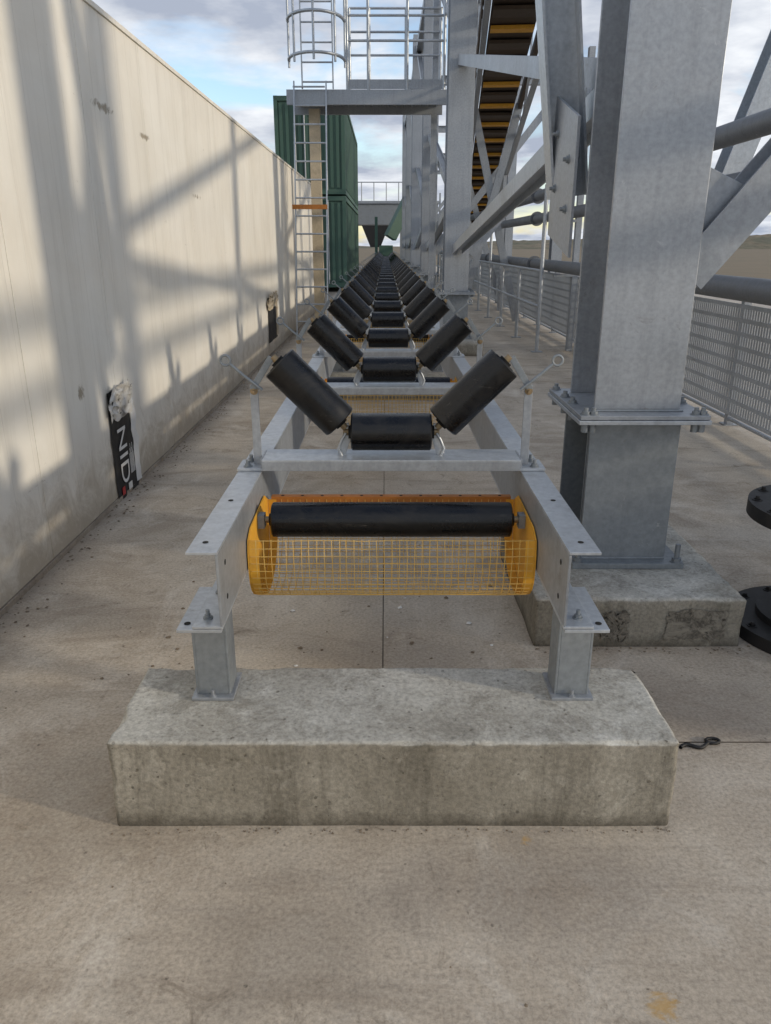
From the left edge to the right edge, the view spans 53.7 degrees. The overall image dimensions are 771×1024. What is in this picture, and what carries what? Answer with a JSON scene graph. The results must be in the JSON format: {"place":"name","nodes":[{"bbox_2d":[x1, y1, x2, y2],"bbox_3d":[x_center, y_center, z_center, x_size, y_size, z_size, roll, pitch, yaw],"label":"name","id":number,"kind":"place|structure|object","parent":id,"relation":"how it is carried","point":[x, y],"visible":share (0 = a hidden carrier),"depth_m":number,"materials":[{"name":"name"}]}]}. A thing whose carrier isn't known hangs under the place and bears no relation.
{"place":"outdoors","nodes":[
{"label":"outdoors","id":0,"kind":"place"},
{"bbox_2d":[359,246,397,247],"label":"distant hill","id":1,"kind":"structure","parent":0,"point":[370,247],"depth_m":440.68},
{"bbox_2d":[0,266,770,1023],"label":"concrete pavement","id":2,"kind":"structure","parent":0,"point":[374,924],"depth_m":2.04,"materials":[{"name":"grey concrete"}]},
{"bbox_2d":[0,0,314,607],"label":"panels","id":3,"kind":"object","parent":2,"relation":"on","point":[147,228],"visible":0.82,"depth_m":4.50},
{"bbox_2d":[106,378,141,498],"bbox_3d":[-1.622,-0.463,4.790,0.045,0.745,0.519,0,19,0],"label":"torn label","id":4,"kind":"object","parent":3,"relation":"attached to","point":[125,447],"visible":1,"depth_m":4.76,"materials":[{"name":"black paper"}]},
{"bbox_2d":[267,291,278,342],"bbox_3d":[-1.623,-2.850,11.079,0.047,0.692,1.131,0,19,0],"label":"torn label","id":5,"kind":"object","parent":3,"relation":"attached to","point":[273,298],"visible":1,"depth_m":11.07,"materials":[{"name":"black paper"}]},
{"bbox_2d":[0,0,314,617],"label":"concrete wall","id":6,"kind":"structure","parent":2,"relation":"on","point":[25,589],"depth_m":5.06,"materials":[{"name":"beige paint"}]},
{"bbox_2d":[286,0,345,333],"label":"caged ladder","id":7,"kind":"object","parent":2,"relation":"on","point":[312,10],"visible":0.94,"depth_m":12.30,"materials":[{"name":"grey metal"}]},
{"bbox_2d":[322,196,358,286],"bbox_3d":[-2.425,-10.986,31.099,2.250,2.880,12.035,0,19,0],"label":"shipping container","id":8,"kind":"object","parent":2,"relation":"on","point":[343,247],"visible":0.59,"depth_m":25.67,"materials":[{"name":"green metal"}]},
{"bbox_2d":[273,95,357,209],"bbox_3d":[-2.425,-13.752,30.131,2.250,2.880,12.035,0,19,0],"label":"shipping container","id":9,"kind":"object","parent":8,"relation":"on","point":[342,162],"visible":0.62,"depth_m":24.58,"materials":[{"name":"green metal"}]},
{"bbox_2d":[286,0,446,318],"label":"access platform","id":10,"kind":"structure","parent":2,"relation":"on","point":[370,96],"depth_m":12.96,"materials":[{"name":"metal"}]},
{"bbox_2d":[0,329,749,1006],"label":"gravel debris","id":11,"kind":"object","parent":2,"relation":"on","point":[298,647],"visible":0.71,"depth_m":3.08,"materials":[{"name":"grey stone"}]},
{"bbox_2d":[362,199,401,255],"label":"transfer hopper","id":12,"kind":"object","parent":2,"relation":"on","point":[376,234],"visible":0.53,"depth_m":42.23,"materials":[{"name":"green paint"}]},
{"bbox_2d":[330,368,445,398],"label":"concrete plinth","id":13,"kind":"structure","parent":2,"relation":"on","point":[426,372],"depth_m":7.81,"materials":[{"name":"grey concrete"}]},
{"bbox_2d":[364,320,412,327],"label":"concrete plinth","id":14,"kind":"structure","parent":2,"relation":"on","point":[387,327],"depth_m":13.44,"materials":[{"name":"grey concrete"}]},
{"bbox_2d":[107,668,679,825],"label":"concrete plinth","id":15,"kind":"structure","parent":2,"relation":"on","point":[404,746],"depth_m":2.06,"materials":[{"name":"grey concrete"}]},
{"bbox_2d":[401,115,405,260],"bbox_3d":[1.085,-16.046,38.696,0.650,7.292,1.050,0,19,0],"label":"column shaft","id":16,"kind":"object","parent":2,"relation":"on","point":[403,182],"visible":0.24,"depth_m":38.10,"materials":[{"name":"grey metal"}]},
{"bbox_2d":[404,115,411,264],"bbox_3d":[1.085,-13.567,31.618,0.650,7.292,1.050,0,19,0],"label":"column shaft","id":17,"kind":"object","parent":2,"relation":"on","point":[408,180],"visible":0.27,"depth_m":31.22,"materials":[{"name":"grey metal"}]},
{"bbox_2d":[409,34,422,271],"bbox_3d":[1.085,-11.088,24.539,0.650,7.292,1.050,0,19,0],"label":"column shaft","id":18,"kind":"object","parent":2,"relation":"on","point":[415,190],"visible":0.41,"depth_m":24.27,"materials":[{"name":"grey metal"}]},
{"bbox_2d":[417,0,442,294],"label":"column shaft","id":19,"kind":"object","parent":2,"relation":"on","point":[426,119],"visible":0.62,"depth_m":17.31,"materials":[{"name":"grey metal"}]},
{"bbox_2d":[423,334,483,355],"bbox_3d":[0.992,-2.490,11.335,0.819,0.211,0.965,0,19,0],"label":"column footing","id":20,"kind":"object","parent":2,"relation":"on","point":[466,347],"depth_m":10.88,"materials":[{"name":"grey concrete"}]},
{"bbox_2d":[437,0,482,338],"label":"column shaft","id":21,"kind":"object","parent":2,"relation":"on","point":[462,36],"visible":0.71,"depth_m":10.39,"materials":[{"name":"grey metal"}]},
{"bbox_2d":[469,217,505,257],"bbox_3d":[2.600,-5.371,10.452,2.897,3.564,0.170,0,19,0],"label":"knee brace","id":22,"kind":"object","parent":21,"relation":"attached to","point":[475,248],"visible":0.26,"depth_m":10.89,"materials":[{"name":"metal"}]},
{"bbox_2d":[436,184,547,351],"bbox_3d":[2.250,-9.162,27.222,0.160,2.300,34.560,0,19,0],"label":"tubular handrail","id":23,"kind":"object","parent":2,"relation":"on","point":[540,270],"visible":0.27,"depth_m":12.97,"materials":[{"name":"metal"}]},
{"bbox_2d":[468,0,538,321],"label":"inclined conveyor gallery","id":24,"kind":"object","parent":2,"relation":"on","point":[511,25],"visible":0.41,"depth_m":14.18,"materials":[{"name":"metal"}]},
{"bbox_2d":[504,86,520,255],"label":"steel column","id":25,"kind":"structure","parent":2,"relation":"on","point":[508,236],"depth_m":24.64,"materials":[{"name":"grey metal"}]},
{"bbox_2d":[548,238,561,273],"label":"steel column","id":26,"kind":"structure","parent":2,"relation":"on","point":[555,251],"depth_m":17.92,"materials":[{"name":"grey metal"}]},
{"bbox_2d":[436,110,541,251],"bbox_3d":[2.600,-7.850,17.531,2.897,3.564,0.170,0,19,0],"label":"knee brace","id":27,"kind":"object","parent":26,"relation":"attached to","point":[524,137],"visible":0.31,"depth_m":17.34,"materials":[{"name":"metal"}]},
{"bbox_2d":[439,46,770,350],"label":"pipe rack","id":28,"kind":"object","parent":2,"relation":"on","point":[729,134],"visible":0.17,"depth_m":6.18,"materials":[{"name":"metal"}]},
{"bbox_2d":[440,255,770,441],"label":"perforated guard fence","id":29,"kind":"object","parent":2,"relation":"on","point":[555,302],"visible":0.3,"depth_m":6.87,"materials":[{"name":"metal"}]},
{"bbox_2d":[500,524,746,646],"bbox_3d":[0.993,0.277,3.434,0.820,0.213,0.965,0,19,0],"label":"column footing","id":30,"kind":"object","parent":2,"relation":"on","point":[649,600],"depth_m":3.01,"materials":[{"name":"grey concrete"}]},
{"bbox_2d":[548,0,743,568],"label":"column shaft","id":31,"kind":"object","parent":30,"relation":"on","point":[661,193],"visible":0.96,"depth_m":2.98,"materials":[{"name":"grey metal"}]},
{"bbox_2d":[404,0,770,257],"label":"steel trestle bracing","id":32,"kind":"object","parent":31,"relation":"attached to","point":[561,67],"visible":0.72,"depth_m":3.56,"materials":[{"name":"grey metal"}]},
{"bbox_2d":[696,138,770,288],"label":"knee brace","id":33,"kind":"object","parent":31,"relation":"attached to","point":[740,217],"visible":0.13,"depth_m":2.98,"materials":[{"name":"metal"}]},
{"bbox_2d":[600,608,728,642],"bbox_3d":[1.089,0.444,2.976,0.496,0.153,0.001,0,19,0],"label":"bitumen residue patch","id":34,"kind":"object","parent":30,"relation":"attached to","point":[691,624],"visible":0.97,"depth_m":2.97,"materials":[{"name":"grey concrete"}]},
{"bbox_2d":[679,736,720,748],"bbox_3d":[1.000,0.737,2.417,0.147,0.012,0.042,-7,20,-19],"label":"piece of cable","id":35,"kind":"object","parent":2,"relation":"on","point":[704,745],"visible":1,"depth_m":2.41,"materials":[{"name":"black rubber"}]},
{"bbox_2d":[739,485,770,653],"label":"flanged pipe spool","id":36,"kind":"object","parent":2,"relation":"on","point":[755,629],"visible":0.83,"depth_m":3.07,"materials":[{"name":"black painted metal"}]},
{"bbox_3d":[4.025,-15.859,38.478,0.250,7.500,0.314,0,19,0],"label":"outer steel column","id":37,"kind":"object","parent":2,"relation":"on","visible":0},
{"bbox_2d":[437,200,443,212],"bbox_3d":[2.600,-15.287,38.766,2.897,3.564,0.170,0,19,0],"label":"knee brace","id":38,"kind":"object","parent":37,"relation":"attached to","point":[440,206],"visible":0.05,"depth_m":38.60,"materials":[{"name":"metal"}]},
{"bbox_2d":[92,0,770,245],"label":"sky","id":39,"kind":"structure","parent":0,"point":[235,52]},
{"bbox_2d":[359,246,770,278],"bbox_3d":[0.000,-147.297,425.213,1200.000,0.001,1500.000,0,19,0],"label":"ground","id":40,"kind":"structure","parent":0,"point":[754,263],"depth_m":86.62,"materials":[{"name":"beige soil"}]},
{"bbox_2d":[357,182,438,257],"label":"transfer building","id":41,"kind":"structure","parent":40,"relation":"on","point":[370,211],"depth_m":46.55,"materials":[{"name":"metal"}]},
{"bbox_2d":[487,234,770,248],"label":"distant hill","id":42,"kind":"structure","parent":0,"point":[757,241],"depth_m":343.99,"materials":[{"name":"brown soil"}]},
{"bbox_3d":[0.020,-7.288,24.943,1.512,0.272,0.383,0,19,0],"label":"concrete plinth","id":43,"kind":"object","parent":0,"visible":0},
{"bbox_2d":[176,320,609,700],"bbox_3d":[0.020,-10.570,33.165,1.150,0.493,65.990,0,19,0],"label":"conveyor frame","id":44,"kind":"object","parent":43,"relation":"on","point":[562,538],"visible":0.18,"depth_m":2.19,"materials":[{"name":"metal"}]},
{"bbox_2d":[361,261,409,276],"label":"trough idler","id":45,"kind":"object","parent":44,"relation":"on","point":[400,262],"visible":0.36,"depth_m":17.32,"materials":[{"name":"metal"}]},
{"bbox_2d":[364,259,407,270],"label":"trough idler","id":46,"kind":"object","parent":44,"relation":"on","point":[384,267],"visible":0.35,"depth_m":20.00,"materials":[{"name":"metal"}]},
{"bbox_2d":[353,265,419,284],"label":"trough idler","id":47,"kind":"object","parent":44,"relation":"on","point":[396,277],"visible":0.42,"depth_m":13.29,"materials":[{"name":"metal"}]},
{"bbox_2d":[356,264,416,280],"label":"trough idler","id":48,"kind":"object","parent":44,"relation":"on","point":[387,277],"visible":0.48,"depth_m":14.64,"materials":[{"name":"metal"}]},
{"bbox_2d":[359,262,413,275],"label":"trough idler","id":49,"kind":"object","parent":44,"relation":"on","point":[386,274],"visible":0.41,"depth_m":15.98,"materials":[{"name":"metal"}]},
{"bbox_2d":[363,260,409,271],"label":"trough idler","id":50,"kind":"object","parent":44,"relation":"on","point":[395,265],"visible":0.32,"depth_m":18.66,"materials":[{"name":"rubber"}]},
{"bbox_2d":[366,258,406,267],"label":"trough idler","id":51,"kind":"object","parent":44,"relation":"on","point":[385,266],"visible":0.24,"depth_m":21.34,"materials":[{"name":"metal"}]},
{"bbox_2d":[339,274,434,307],"bbox_3d":[0.020,-2.701,9.332,1.163,0.408,0.150,0,19,0],"label":"trough idler","id":52,"kind":"object","parent":44,"relation":"on","point":[402,291],"visible":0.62,"depth_m":9.28,"materials":[{"name":"metal"}]},
{"bbox_2d":[345,271,428,300],"bbox_3d":[0.020,-3.170,10.672,1.163,0.408,0.150,0,19,0],"label":"trough idler","id":53,"kind":"object","parent":44,"relation":"on","point":[401,283],"visible":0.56,"depth_m":10.62,"materials":[{"name":"rubber"}]},
{"bbox_2d":[368,257,405,266],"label":"trough idler","id":54,"kind":"object","parent":44,"relation":"on","point":[391,263],"visible":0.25,"depth_m":22.67,"materials":[{"name":"metal"}]},
{"bbox_2d":[369,256,404,265],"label":"trough idler","id":55,"kind":"object","parent":44,"relation":"on","point":[386,264],"visible":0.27,"depth_m":24.01,"materials":[{"name":"metal"}]},
{"bbox_2d":[332,279,442,319],"bbox_3d":[0.020,-2.232,7.992,1.163,0.408,0.150,0,19,0],"label":"trough idler","id":56,"kind":"object","parent":44,"relation":"on","point":[408,297],"visible":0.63,"depth_m":7.94,"materials":[{"name":"metal"}]},
{"bbox_2d":[321,286,454,334],"bbox_3d":[0.020,-1.762,6.651,1.163,0.408,0.150,0,19,0],"label":"trough idler","id":57,"kind":"object","parent":44,"relation":"on","point":[420,302],"visible":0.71,"depth_m":6.60,"materials":[{"name":"metal"}]},
{"bbox_2d":[352,268,423,289],"bbox_3d":[0.020,-3.640,12.012,1.163,0.408,0.150,0,19,0],"label":"trough idler","id":58,"kind":"object","parent":44,"relation":"on","point":[388,284],"visible":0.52,"depth_m":11.96,"materials":[{"name":"metal"}]},
{"bbox_2d":[304,296,472,356],"bbox_3d":[0.020,-1.293,5.311,1.163,0.408,0.150,0,19,0],"label":"trough idler","id":59,"kind":"object","parent":44,"relation":"on","point":[355,325],"visible":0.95,"depth_m":5.27,"materials":[{"name":"metal"}]},
{"bbox_2d":[321,377,456,424],"bbox_3d":[0.020,-0.731,4.976,0.892,0.306,0.453,0,19,0],"label":"return roller guard","id":60,"kind":"object","parent":44,"relation":"attached to","point":[351,379],"visible":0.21,"depth_m":4.87,"materials":[{"name":"yellow paint"}]},
{"bbox_2d":[276,314,502,394],"bbox_3d":[0.020,-0.824,3.971,1.163,0.408,0.150,0,19,0],"label":"trough idler","id":61,"kind":"object","parent":44,"relation":"on","point":[345,352],"visible":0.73,"depth_m":3.93,"materials":[{"name":"metal"}]},
{"bbox_2d":[346,335,432,361],"bbox_3d":[0.020,-1.669,7.656,0.892,0.306,0.453,0,19,0],"label":"return roller guard","id":62,"kind":"object","parent":44,"relation":"attached to","point":[414,338],"visible":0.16,"depth_m":7.56,"materials":[{"name":"yellow paint"}]},
{"bbox_2d":[219,349,563,470],"bbox_3d":[0.020,-0.354,2.631,1.163,0.408,0.150,0,19,0],"label":"trough idler","id":63,"kind":"object","parent":44,"relation":"on","point":[391,441],"visible":1,"depth_m":2.60,"materials":[{"name":"metal"}]},
{"bbox_2d":[247,494,536,594],"bbox_3d":[0.020,0.109,2.578,0.892,0.306,0.453,0,19,0],"label":"return roller guard","id":64,"kind":"object","parent":44,"relation":"attached to","point":[389,515],"visible":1,"depth_m":2.48,"materials":[{"name":"yellow paint"}]}
]}

